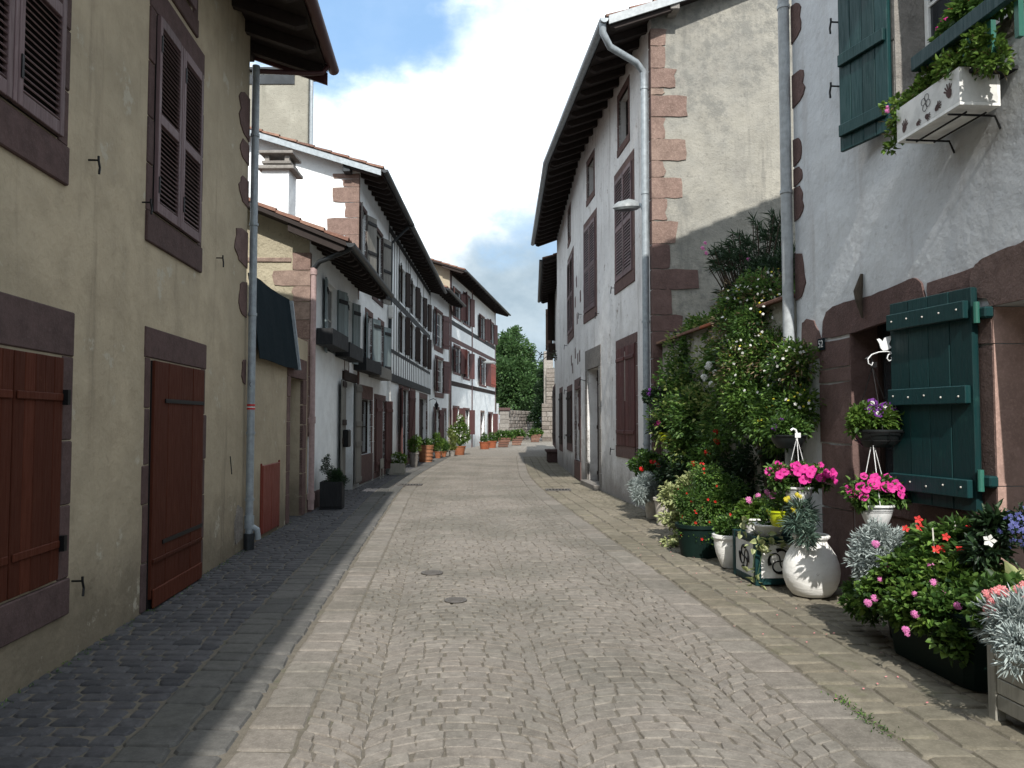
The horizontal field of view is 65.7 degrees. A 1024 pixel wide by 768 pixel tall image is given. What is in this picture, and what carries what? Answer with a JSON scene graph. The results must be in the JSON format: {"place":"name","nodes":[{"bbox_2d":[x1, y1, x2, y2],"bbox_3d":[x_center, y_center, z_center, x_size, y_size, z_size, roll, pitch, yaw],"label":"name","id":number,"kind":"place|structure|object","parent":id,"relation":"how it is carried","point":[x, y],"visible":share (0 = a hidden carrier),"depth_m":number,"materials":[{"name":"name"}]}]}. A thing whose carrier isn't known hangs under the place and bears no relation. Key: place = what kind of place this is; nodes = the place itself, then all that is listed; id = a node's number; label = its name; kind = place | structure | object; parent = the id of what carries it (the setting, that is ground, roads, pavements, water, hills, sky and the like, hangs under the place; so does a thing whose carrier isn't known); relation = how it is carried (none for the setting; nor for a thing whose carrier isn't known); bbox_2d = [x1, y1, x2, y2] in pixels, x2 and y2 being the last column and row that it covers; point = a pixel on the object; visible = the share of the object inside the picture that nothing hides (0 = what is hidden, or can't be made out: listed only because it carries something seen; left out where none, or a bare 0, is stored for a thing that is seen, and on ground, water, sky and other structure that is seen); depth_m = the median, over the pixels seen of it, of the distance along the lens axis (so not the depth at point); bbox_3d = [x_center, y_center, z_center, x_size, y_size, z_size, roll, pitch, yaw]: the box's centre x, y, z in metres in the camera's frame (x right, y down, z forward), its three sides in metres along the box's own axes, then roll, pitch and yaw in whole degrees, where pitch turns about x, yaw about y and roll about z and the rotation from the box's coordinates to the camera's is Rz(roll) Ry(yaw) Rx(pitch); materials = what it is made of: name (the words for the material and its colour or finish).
{"place":"outdoors","nodes":[
{"label":"outdoors","id":0,"kind":"place"},
{"bbox_2d":[0,456,448,767],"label":"pavement","id":1,"kind":"structure","parent":0,"point":[209,739],"depth_m":5.28,"materials":[{"name":"stone"}]},
{"bbox_2d":[242,312,307,548],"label":"yard wall","id":2,"kind":"structure","parent":1,"relation":"on","point":[280,447],"depth_m":11.75,"materials":[{"name":"beige paint"}]},
{"bbox_2d":[261,464,271,534],"bbox_3d":[-3.420,1.592,11.042,0.030,0.932,0.488,0,-3,-3],"label":"hatch door","id":3,"kind":"structure","parent":2,"relation":"in","point":[266,469],"depth_m":11.00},
{"bbox_2d":[248,273,300,369],"bbox_3d":[-3.452,-0.842,11.619,0.240,1.151,2.447,0,-3,-3],"label":"awning","id":4,"kind":"object","parent":2,"relation":"attached to","point":[276,333],"visible":0.93,"depth_m":11.60,"materials":[{"name":"fabric"}]},
{"bbox_2d":[271,462,279,528],"bbox_3d":[-3.449,1.615,11.541,0.030,0.932,0.488,0,-3,-3],"label":"hatch door","id":5,"kind":"structure","parent":2,"relation":"in","point":[275,497],"depth_m":11.52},
{"bbox_2d":[248,127,414,487],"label":"terraced house","id":6,"kind":"structure","parent":1,"relation":"on","point":[359,203],"depth_m":20.19,"materials":[{"name":"white paint"}]},
{"bbox_2d":[361,399,367,453],"bbox_3d":[-3.869,1.102,20.432,0.050,1.408,1.372,0,-3,0],"label":"window","id":7,"kind":"structure","parent":6,"relation":"in","point":[364,402],"depth_m":20.82,"materials":[{"name":"grey glass"}]},
{"bbox_2d":[354,357,381,374],"bbox_3d":[-3.582,-0.429,19.789,0.307,0.300,2.224,0,-3,0],"label":"window box","id":8,"kind":"object","parent":6,"relation":"attached to","point":[367,366],"visible":0.89,"depth_m":19.27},
{"bbox_2d":[376,236,378,299],"bbox_3d":[-3.874,-3.316,22.208,0.050,1.900,1.496,0,-3,0],"label":"window","id":9,"kind":"structure","parent":6,"relation":"in","point":[377,270],"depth_m":22.87,"materials":[{"name":"grey glass"}]},
{"bbox_2d":[369,366,391,380],"bbox_3d":[-3.588,-0.286,21.704,0.306,0.300,2.010,0,-3,0],"label":"window box","id":10,"kind":"object","parent":6,"relation":"attached to","point":[386,374],"visible":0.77,"depth_m":21.56,"materials":[{"name":"grey wood"}]},
{"bbox_2d":[319,454,349,508],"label":"potted flowering plant","id":11,"kind":"object","parent":1,"relation":"on","point":[332,492],"visible":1,"depth_m":14.39,"materials":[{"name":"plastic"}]},
{"bbox_2d":[389,452,407,474],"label":"potted hydrangea","id":12,"kind":"object","parent":1,"relation":"on","point":[398,464],"visible":0.95,"depth_m":23.69,"materials":[{"name":"concrete"}]},
{"bbox_2d":[406,434,422,466],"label":"potted shrub","id":13,"kind":"object","parent":1,"relation":"on","point":[414,440],"depth_m":27.70,"materials":[{"name":"plant"}]},
{"bbox_2d":[418,438,433,461],"bbox_3d":[-3.403,2.580,31.336,0.679,0.973,0.640,0,-3,0],"label":"barrel planter","id":14,"kind":"object","parent":1,"relation":"on","point":[426,451],"visible":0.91,"depth_m":31.11,"materials":[{"name":"brown wood"}]},
{"bbox_2d":[432,432,444,457],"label":"potted shrub","id":15,"kind":"object","parent":1,"relation":"on","point":[439,442],"visible":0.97,"depth_m":34.29,"materials":[{"name":"green plant"}]},
{"bbox_2d":[440,438,450,456],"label":"potted shrub","id":16,"kind":"object","parent":1,"relation":"on","point":[445,448],"visible":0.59,"depth_m":35.51,"materials":[{"name":"green plant"}]},
{"bbox_2d":[250,0,651,422],"label":"sky","id":17,"kind":"structure","parent":0,"point":[462,103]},
{"bbox_2d":[431,258,510,448],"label":"three storey house","id":18,"kind":"structure","parent":0,"point":[473,344],"depth_m":48.18,"materials":[{"name":"white paint"}]},
{"bbox_2d":[455,347,458,372],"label":"window","id":19,"kind":"structure","parent":18,"relation":"in","point":[456,349],"depth_m":44.60,"materials":[{"name":"grey glass"}]},
{"bbox_2d":[479,359,483,384],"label":"window","id":20,"kind":"structure","parent":18,"relation":"in","point":[482,366],"depth_m":53.27,"materials":[{"name":"grey glass"}]},
{"bbox_2d":[433,438,554,456],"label":"road","id":21,"kind":"structure","parent":0,"point":[528,448],"depth_m":43.35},
{"bbox_2d":[430,285,465,454],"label":"terraced house","id":22,"kind":"structure","parent":21,"relation":"on","point":[440,370],"depth_m":39.59,"materials":[{"name":"white paint"}]},
{"bbox_2d":[434,313,440,346],"bbox_3d":[-3.731,-2.678,39.052,0.050,1.700,2.202,0,-3,5],"label":"window","id":23,"kind":"structure","parent":22,"relation":"in","point":[438,316],"depth_m":39.71,"materials":[{"name":"white paint"}]},
{"bbox_2d":[435,359,440,392],"bbox_3d":[-3.711,-0.395,39.183,0.050,1.650,2.226,0,-3,5],"label":"window","id":24,"kind":"structure","parent":22,"relation":"in","point":[439,362],"depth_m":39.66,"materials":[{"name":"white paint"}]},
{"bbox_2d":[446,429,458,455],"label":"potted shrub","id":25,"kind":"object","parent":21,"relation":"on","point":[452,443],"visible":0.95,"depth_m":36.18,"materials":[{"name":"green plant"}]},
{"bbox_2d":[448,414,472,454],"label":"potted oleander","id":26,"kind":"object","parent":21,"relation":"on","point":[458,428],"visible":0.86,"depth_m":37.59,"materials":[{"name":"plant"}]},
{"bbox_2d":[479,432,489,448],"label":"flowerpot","id":27,"kind":"object","parent":21,"relation":"on","point":[484,444],"visible":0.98,"depth_m":45.20,"materials":[{"name":"ceramic"}]},
{"bbox_2d":[487,432,496,447],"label":"flowerpot","id":28,"kind":"object","parent":21,"relation":"on","point":[492,438],"visible":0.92,"depth_m":47.40,"materials":[{"name":"ceramic"}]},
{"bbox_2d":[494,429,513,446],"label":"clay trough","id":29,"kind":"object","parent":21,"relation":"on","point":[504,438],"visible":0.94,"depth_m":48.52,"materials":[{"name":"ceramic"}]},
{"bbox_2d":[510,428,526,444],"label":"clay trough","id":30,"kind":"object","parent":21,"relation":"on","point":[518,436],"visible":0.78,"depth_m":52.34,"materials":[{"name":"ceramic"}]},
{"bbox_2d":[503,410,535,441],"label":"stone wall","id":31,"kind":"structure","parent":21,"relation":"on","point":[517,419],"depth_m":63.90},
{"bbox_2d":[496,325,553,414],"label":"tree","id":32,"kind":"object","parent":21,"relation":"on","point":[517,367],"visible":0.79,"depth_m":73.89,"materials":[{"name":"green plant"}]},
{"bbox_2d":[526,368,543,437],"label":"bush","id":33,"kind":"object","parent":21,"relation":"on","point":[536,412],"visible":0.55,"depth_m":65.68,"materials":[{"name":"green plant"}]},
{"bbox_2d":[527,428,543,441],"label":"clay trough","id":34,"kind":"object","parent":21,"relation":"on","point":[535,435],"visible":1,"depth_m":60.26,"materials":[{"name":"ceramic"}]},
{"bbox_2d":[538,253,556,448],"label":"terraced house","id":35,"kind":"structure","parent":21,"relation":"on","point":[547,285],"depth_m":38.72,"materials":[{"name":"white paint"}]},
{"bbox_2d":[530,350,556,364],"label":"bare creeper","id":36,"kind":"object","parent":35,"relation":"attached to","point":[554,355],"visible":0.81,"depth_m":35.08,"materials":[{"name":"grey plant"}]},
{"bbox_2d":[546,343,554,359],"bbox_3d":[2.024,-1.663,41.652,0.340,0.420,5.350,0,-3,2],"label":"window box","id":37,"kind":"object","parent":35,"relation":"attached to","point":[550,347],"visible":0.77,"depth_m":38.99,"materials":[{"name":"wood"}]},
{"bbox_2d":[542,351,554,440],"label":"stone tower","id":38,"kind":"structure","parent":21,"relation":"on","point":[549,376],"depth_m":64.17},
{"bbox_2d":[499,408,509,430],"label":"gate pier","id":39,"kind":"structure","parent":0,"point":[504,414],"depth_m":60.03,"materials":[{"name":"grey stone"}]},
{"bbox_2d":[0,457,1023,767],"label":"road","id":40,"kind":"structure","parent":0,"point":[562,637],"depth_m":5.17,"materials":[{"name":"stone"}]},
{"bbox_2d":[0,0,338,701],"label":"terraced house","id":41,"kind":"structure","parent":40,"relation":"on","point":[125,134],"depth_m":6.23,"materials":[{"name":"beige paint"}]},
{"bbox_2d":[146,360,204,608],"bbox_3d":[-3.128,0.883,7.444,0.067,2.111,1.376,0,-3,-5],"label":"door","id":42,"kind":"structure","parent":41,"relation":"in","point":[176,463],"depth_m":7.30,"materials":[{"name":"red wood"}]},
{"bbox_2d":[249,67,314,144],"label":"rendered tower","id":43,"kind":"structure","parent":40,"relation":"on","point":[286,106],"depth_m":23.41,"materials":[{"name":"beige paint"}]},
{"bbox_2d":[250,75,294,83],"bbox_3d":[-7.164,-8.992,23.446,1.500,0.280,0.060,0,-3,0],"label":"upper window","id":44,"kind":"structure","parent":43,"relation":"in","point":[264,79],"depth_m":23.41,"materials":[{"name":"grey glass"}]},
{"bbox_2d":[246,197,393,512],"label":"terraced house","id":45,"kind":"structure","parent":40,"relation":"on","point":[319,276],"depth_m":14.85,"materials":[{"name":"white paint"}]},
{"bbox_2d":[258,150,302,215],"bbox_3d":[-4.736,-3.735,16.192,0.740,1.875,0.740,0,-3,0],"label":"chimney","id":46,"kind":"object","parent":45,"relation":"on","point":[279,171],"visible":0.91,"depth_m":15.94,"materials":[{"name":"white paint"}]},
{"bbox_2d":[328,287,332,352],"bbox_3d":[-3.771,-1.315,16.076,0.050,1.370,1.096,0,-3,-2],"label":"window","id":47,"kind":"structure","parent":45,"relation":"in","point":[330,296],"depth_m":16.54,"materials":[{"name":"white paint"}]},
{"bbox_2d":[316,328,348,351],"bbox_3d":[-3.468,-0.841,15.395,0.300,0.300,1.635,0,-3,-2],"label":"window box","id":48,"kind":"object","parent":45,"relation":"attached to","point":[332,339],"visible":0.98,"depth_m":14.75,"materials":[{"name":"wood"}]},
{"bbox_2d":[340,379,346,479],"bbox_3d":[-3.609,1.006,17.023,0.056,2.175,0.716,0,-3,-6],"label":"door leaf","id":49,"kind":"structure","parent":45,"relation":"in","point":[343,383],"depth_m":16.76,"materials":[{"name":"grey wood"}]},
{"bbox_2d":[335,342,362,362],"bbox_3d":[-3.519,-0.677,17.227,0.300,0.300,1.721,0,-3,-2],"label":"window box","id":50,"kind":"object","parent":45,"relation":"attached to","point":[354,354],"visible":0.82,"depth_m":16.91,"materials":[{"name":"wood"}]},
{"bbox_2d":[354,384,362,483],"bbox_3d":[-3.667,1.189,18.950,0.056,2.361,0.616,0,-3,2],"label":"door leaf","id":51,"kind":"structure","parent":45,"relation":"in","point":[358,388],"depth_m":18.84,"materials":[{"name":"grey wood"}]},
{"bbox_2d":[388,224,446,465],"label":"half timbered house","id":52,"kind":"structure","parent":40,"relation":"on","point":[416,281],"depth_m":28.89,"materials":[{"name":"white paint"}]},
{"bbox_2d":[399,390,405,454],"bbox_3d":[-3.892,1.414,27.698,0.050,2.464,2.341,0,-3,0],"label":"door","id":53,"kind":"structure","parent":52,"relation":"in","point":[404,391],"depth_m":28.57,"materials":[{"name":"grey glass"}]},
{"bbox_2d":[420,399,422,444],"bbox_3d":[-3.969,1.903,33.935,0.051,2.551,2.739,0,-3,0],"label":"door","id":54,"kind":"structure","parent":52,"relation":"in","point":[421,400],"depth_m":34.79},
{"bbox_2d":[421,570,442,574],"bbox_3d":[-0.845,1.987,8.381,0.236,0.010,0.236,0,-3,0],"label":"manhole cover","id":55,"kind":"object","parent":40,"relation":"on","point":[430,572],"visible":1,"depth_m":8.34,"materials":[{"name":"metal"}]},
{"bbox_2d":[0,524,903,739],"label":"weeds","id":56,"kind":"object","parent":40,"relation":"on","point":[844,701],"visible":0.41,"depth_m":4.51,"materials":[{"name":"green plant"}]},
{"bbox_2d":[444,597,466,602],"bbox_3d":[-0.503,1.927,7.094,0.206,0.010,0.206,0,-3,0],"label":"manhole cover","id":57,"kind":"object","parent":40,"relation":"on","point":[455,599],"visible":1,"depth_m":7.07,"materials":[{"name":"metal"}]},
{"bbox_2d":[753,507,784,536],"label":"potted geranium","id":58,"kind":"object","parent":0,"point":[764,527],"visible":0.34,"depth_m":7.87,"materials":[{"name":"ceramic"}]},
{"bbox_2d":[524,456,1023,767],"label":"pavement","id":59,"kind":"structure","parent":0,"point":[838,648],"depth_m":5.66,"materials":[{"name":"stone"}]},
{"bbox_2d":[545,449,556,461],"bbox_3d":[1.560,2.818,31.302,0.480,0.485,1.200,0,-3,0],"label":"planter","id":60,"kind":"object","parent":59,"relation":"on","point":[551,455],"visible":0.81,"depth_m":30.78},
{"bbox_2d":[627,471,662,518],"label":"potted silver ragwort","id":61,"kind":"object","parent":59,"relation":"on","point":[641,494],"visible":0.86,"depth_m":12.83,"materials":[{"name":"plant"}]},
{"bbox_2d":[625,448,668,496],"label":"potted geranium","id":62,"kind":"object","parent":59,"relation":"on","point":[646,461],"visible":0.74,"depth_m":13.27,"materials":[{"name":"green plant"}]},
{"bbox_2d":[531,0,795,509],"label":"terraced house","id":63,"kind":"structure","parent":59,"relation":"on","point":[669,121],"depth_m":14.16,"materials":[{"name":"white paint"}]},
{"bbox_2d":[596,370,598,480],"bbox_3d":[2.229,1.055,19.368,0.050,2.879,1.452,0,-3,-5],"label":"door","id":64,"kind":"structure","parent":63,"relation":"in","point":[597,370],"depth_m":19.96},
{"bbox_2d":[613,199,641,211],"bbox_3d":[2.133,-2.901,14.343,0.636,0.902,0.291,0,-3,0],"label":"street lamp","id":65,"kind":"object","parent":63,"relation":"attached to","point":[626,205],"visible":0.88,"depth_m":14.26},
{"bbox_2d":[641,385,667,409],"bbox_3d":[2.321,0.212,12.704,0.542,0.396,0.385,0,-3,0],"label":"hanging basket","id":66,"kind":"object","parent":63,"relation":"hanging from","point":[648,395],"visible":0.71,"depth_m":12.61,"materials":[{"name":"green plastic"}]},
{"bbox_2d":[653,470,700,547],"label":"potted variegated shrub","id":67,"kind":"object","parent":59,"relation":"on","point":[667,514],"visible":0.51,"depth_m":10.68,"materials":[{"name":"green plant"}]},
{"bbox_2d":[642,310,747,473],"bbox_3d":[2.943,0.472,11.590,1.847,3.362,3.949,0,-3,0],"label":"climbing shrub","id":68,"kind":"object","parent":59,"relation":"on","point":[683,407],"visible":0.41,"depth_m":11.52,"materials":[{"name":"green plant"}]},
{"bbox_2d":[647,417,671,441],"bbox_3d":[2.381,0.691,12.260,0.612,0.397,0.358,0,-3,0],"label":"hanging basket","id":69,"kind":"object","parent":68,"relation":"hanging from","point":[655,423],"visible":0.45,"depth_m":12.19,"materials":[{"name":"plastic"}]},
{"bbox_2d":[686,423,727,515],"bbox_3d":[2.506,1.289,10.172,0.548,1.578,0.382,0,-3,0],"label":"potted rose","id":70,"kind":"object","parent":59,"relation":"on","point":[706,452],"visible":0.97,"depth_m":10.15,"materials":[{"name":"green plant"}]},
{"bbox_2d":[671,460,751,557],"bbox_3d":[2.428,1.494,9.661,0.985,1.118,0.974,0,-3,0],"label":"potted salvia","id":71,"kind":"object","parent":59,"relation":"on","point":[696,539],"visible":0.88,"depth_m":9.55,"materials":[{"name":"plant"}]},
{"bbox_2d":[651,438,802,528],"bbox_3d":[2.943,1.274,10.538,1.018,1.664,4.401,1,-3,-13],"label":"shade shrub","id":72,"kind":"object","parent":59,"relation":"on","point":[739,469],"visible":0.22,"depth_m":9.89,"materials":[{"name":"green plant"}]},
{"bbox_2d":[711,513,742,567],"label":"potted shrub","id":73,"kind":"object","parent":59,"relation":"on","point":[722,535],"visible":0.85,"depth_m":8.66,"materials":[{"name":"ceramic"}]},
{"bbox_2d":[656,294,798,521],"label":"garden wall","id":74,"kind":"structure","parent":59,"relation":"on","point":[777,313],"depth_m":10.45,"materials":[{"name":"stone"}]},
{"bbox_2d":[733,529,793,585],"bbox_3d":[2.583,1.742,8.031,0.513,0.470,0.633,0,-3,-5],"label":"painted planter","id":75,"kind":"object","parent":59,"relation":"on","point":[770,570],"visible":0.66,"depth_m":7.75,"materials":[{"name":"white paint"}]},
{"bbox_2d":[730,492,772,534],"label":"potted geranium","id":76,"kind":"object","parent":75,"relation":"on","point":[748,507],"visible":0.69,"depth_m":8.22,"materials":[{"name":"plant"}]},
{"bbox_2d":[738,516,791,589],"bbox_3d":[2.473,1.640,7.692,0.609,0.689,0.360,-2,-3,34],"label":"trailing ivy","id":77,"kind":"object","parent":75,"relation":"on","point":[763,548],"visible":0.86,"depth_m":7.67,"materials":[{"name":"green plant"}]},
{"bbox_2d":[755,486,796,526],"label":"potted yellow flowers","id":78,"kind":"object","parent":75,"relation":"on","point":[775,514],"visible":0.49,"depth_m":7.45,"materials":[{"name":"plant"}]},
{"bbox_2d":[706,266,826,528],"bbox_3d":[2.992,0.279,9.281,1.283,3.522,2.805,0,-3,0],"label":"climbing shrub","id":79,"kind":"object","parent":59,"relation":"on","point":[754,365],"visible":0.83,"depth_m":9.16,"materials":[{"name":"green plant"}]},
{"bbox_2d":[775,492,840,597],"bbox_3d":[2.681,1.460,7.268,0.690,0.962,0.505,2,-3,-38],"label":"whitewashed jar","id":80,"kind":"object","parent":59,"relation":"on","point":[811,567],"visible":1,"depth_m":7.13,"materials":[{"name":"ceramic"}]},
{"bbox_2d":[837,574,883,626],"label":"ground weeds","id":81,"kind":"object","parent":59,"relation":"on","point":[847,588],"visible":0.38,"depth_m":6.02,"materials":[{"name":"green plant"}]},
{"bbox_2d":[841,516,904,637],"bbox_3d":[2.776,1.428,5.890,0.629,0.898,0.450,0,-3,0],"label":"silver ragwort","id":82,"kind":"object","parent":59,"relation":"on","point":[864,550],"visible":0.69,"depth_m":5.88,"materials":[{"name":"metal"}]},
{"bbox_2d":[777,0,1023,586],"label":"terraced house","id":83,"kind":"structure","parent":59,"relation":"on","point":[915,252],"depth_m":6.72,"materials":[{"name":"white paint"}]},
{"bbox_2d":[760,409,814,447],"bbox_3d":[2.693,0.432,7.732,0.528,0.382,0.376,0,-3,0],"label":"hanging basket","id":84,"kind":"object","parent":83,"relation":"hanging from","point":[782,435],"visible":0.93,"depth_m":7.65,"materials":[{"name":"black plastic"}]},
{"bbox_2d":[763,428,837,503],"bbox_3d":[2.647,0.754,7.281,0.662,0.705,0.420,1,-3,-25],"label":"hanging basket","id":85,"kind":"object","parent":83,"relation":"hanging from","point":[805,480],"visible":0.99,"depth_m":7.23,"materials":[{"name":"white plastic"}]},
{"bbox_2d":[817,338,824,349],"bbox_3d":[3.133,-0.403,8.048,0.013,0.120,0.150,0,-3,-5],"label":"house number","id":86,"kind":"object","parent":83,"relation":"attached to","point":[821,343],"visible":1,"depth_m":8.03,"materials":[{"name":"ceramic"}]},
{"bbox_2d":[867,336,891,365],"bbox_3d":[3.116,-0.269,6.537,0.448,0.250,0.128,2,-3,-33],"label":"bird bracket","id":87,"kind":"object","parent":83,"relation":"attached to","point":[884,344],"visible":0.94,"depth_m":6.47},
{"bbox_2d":[843,356,904,447],"bbox_3d":[2.961,0.142,6.450,0.563,0.740,0.417,0,-3,0],"label":"hanging basket","id":88,"kind":"object","parent":87,"relation":"hanging from","point":[881,420],"visible":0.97,"depth_m":6.34,"materials":[{"name":"black plastic"}]},
{"bbox_2d":[837,429,911,524],"bbox_3d":[2.890,0.734,6.324,0.622,0.770,0.381,0,-3,0],"label":"hanging basket","id":89,"kind":"object","parent":88,"relation":"hanging from","point":[872,495],"visible":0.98,"depth_m":6.22,"materials":[{"name":"white plastic"}]},
{"bbox_2d":[877,297,978,474],"bbox_3d":[3.554,0.139,6.603,0.050,1.640,1.765,0,-3,-5],"label":"window","id":90,"kind":"structure","parent":83,"relation":"in","point":[884,366],"depth_m":7.41,"materials":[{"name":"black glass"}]},
{"bbox_2d":[897,67,1000,153],"bbox_3d":[3.168,-1.940,5.752,0.387,0.383,0.750,0,-3,-5],"label":"painted window box","id":91,"kind":"object","parent":83,"relation":"attached to","point":[942,108],"visible":1,"depth_m":5.58,"materials":[{"name":"white paint"}]},
{"bbox_2d":[878,22,1016,155],"bbox_3d":[3.147,-2.113,5.749,0.440,0.605,1.415,0,-3,-5],"label":"ivy geranium","id":92,"kind":"object","parent":91,"relation":"in","point":[977,53],"visible":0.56,"depth_m":5.39,"materials":[{"name":"green plant"}]},
{"bbox_2d":[924,0,1007,51],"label":"window","id":93,"kind":"structure","parent":83,"relation":"in","point":[933,9],"depth_m":6.71,"materials":[{"name":"white paint"}]},
{"bbox_2d":[911,0,1023,79],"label":"balcony rail","id":94,"kind":"object","parent":83,"relation":"attached to","point":[984,11],"visible":0.56,"depth_m":5.30,"materials":[{"name":"green paint"}]},
{"bbox_2d":[927,0,1015,55],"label":"potted red geranium","id":95,"kind":"object","parent":94,"relation":"on","point":[955,12],"visible":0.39,"depth_m":5.49,"materials":[{"name":"plant"}]},
{"bbox_2d":[889,609,990,691],"bbox_3d":[2.860,1.627,5.150,0.445,0.430,1.102,0,-3,-5],"label":"pelargonium tub","id":96,"kind":"object","parent":59,"relation":"on","point":[912,647],"visible":0.22,"depth_m":4.87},
{"bbox_2d":[850,539,1005,668],"bbox_3d":[2.818,1.380,5.278,0.843,0.694,1.321,0,-3,0],"label":"pelargonium","id":97,"kind":"object","parent":96,"relation":"in","point":[905,589],"visible":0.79,"depth_m":5.08,"materials":[{"name":"green plant"}]},
{"bbox_2d":[901,498,1021,573],"bbox_3d":[3.016,1.290,5.236,0.708,1.112,0.949,0,-3,0],"label":"potted dipladenia","id":98,"kind":"object","parent":59,"relation":"on","point":[984,523],"depth_m":5.05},
{"bbox_2d":[977,560,1023,588],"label":"hosta","id":99,"kind":"object","parent":59,"relation":"on","point":[1009,568],"depth_m":4.80,"materials":[{"name":"plant"}]},
{"bbox_2d":[987,643,1023,722],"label":"wooden planter","id":100,"kind":"object","parent":59,"relation":"on","point":[1005,695],"visible":0.66,"depth_m":4.19,"materials":[{"name":"wood"}]},
{"bbox_2d":[959,568,1023,629],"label":"salmon geranium","id":101,"kind":"object","parent":100,"relation":"in","point":[990,582],"visible":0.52,"depth_m":4.47,"materials":[{"name":"green plant"}]},
{"bbox_2d":[969,582,1023,682],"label":"silver ragwort","id":102,"kind":"object","parent":100,"relation":"in","point":[1006,628],"visible":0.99,"depth_m":4.10,"materials":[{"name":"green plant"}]},
{"bbox_2d":[993,501,1023,552],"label":"potted lobelia","id":103,"kind":"object","parent":59,"relation":"on","point":[1015,531],"visible":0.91,"depth_m":4.80,"materials":[{"name":"plant"}]},
{"bbox_3d":[4.600,0.823,11.174,2.900,2.600,5.000,0,-3,0],"label":"terrace","id":104,"kind":"object","parent":59,"relation":"on","visible":0},
{"bbox_2d":[701,208,795,304],"bbox_3d":[3.398,-1.524,11.198,1.410,2.116,2.292,-1,-3,16],"label":"oleander","id":105,"kind":"object","parent":104,"relation":"on","point":[741,256],"visible":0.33,"depth_m":10.93,"materials":[{"name":"green plant"}]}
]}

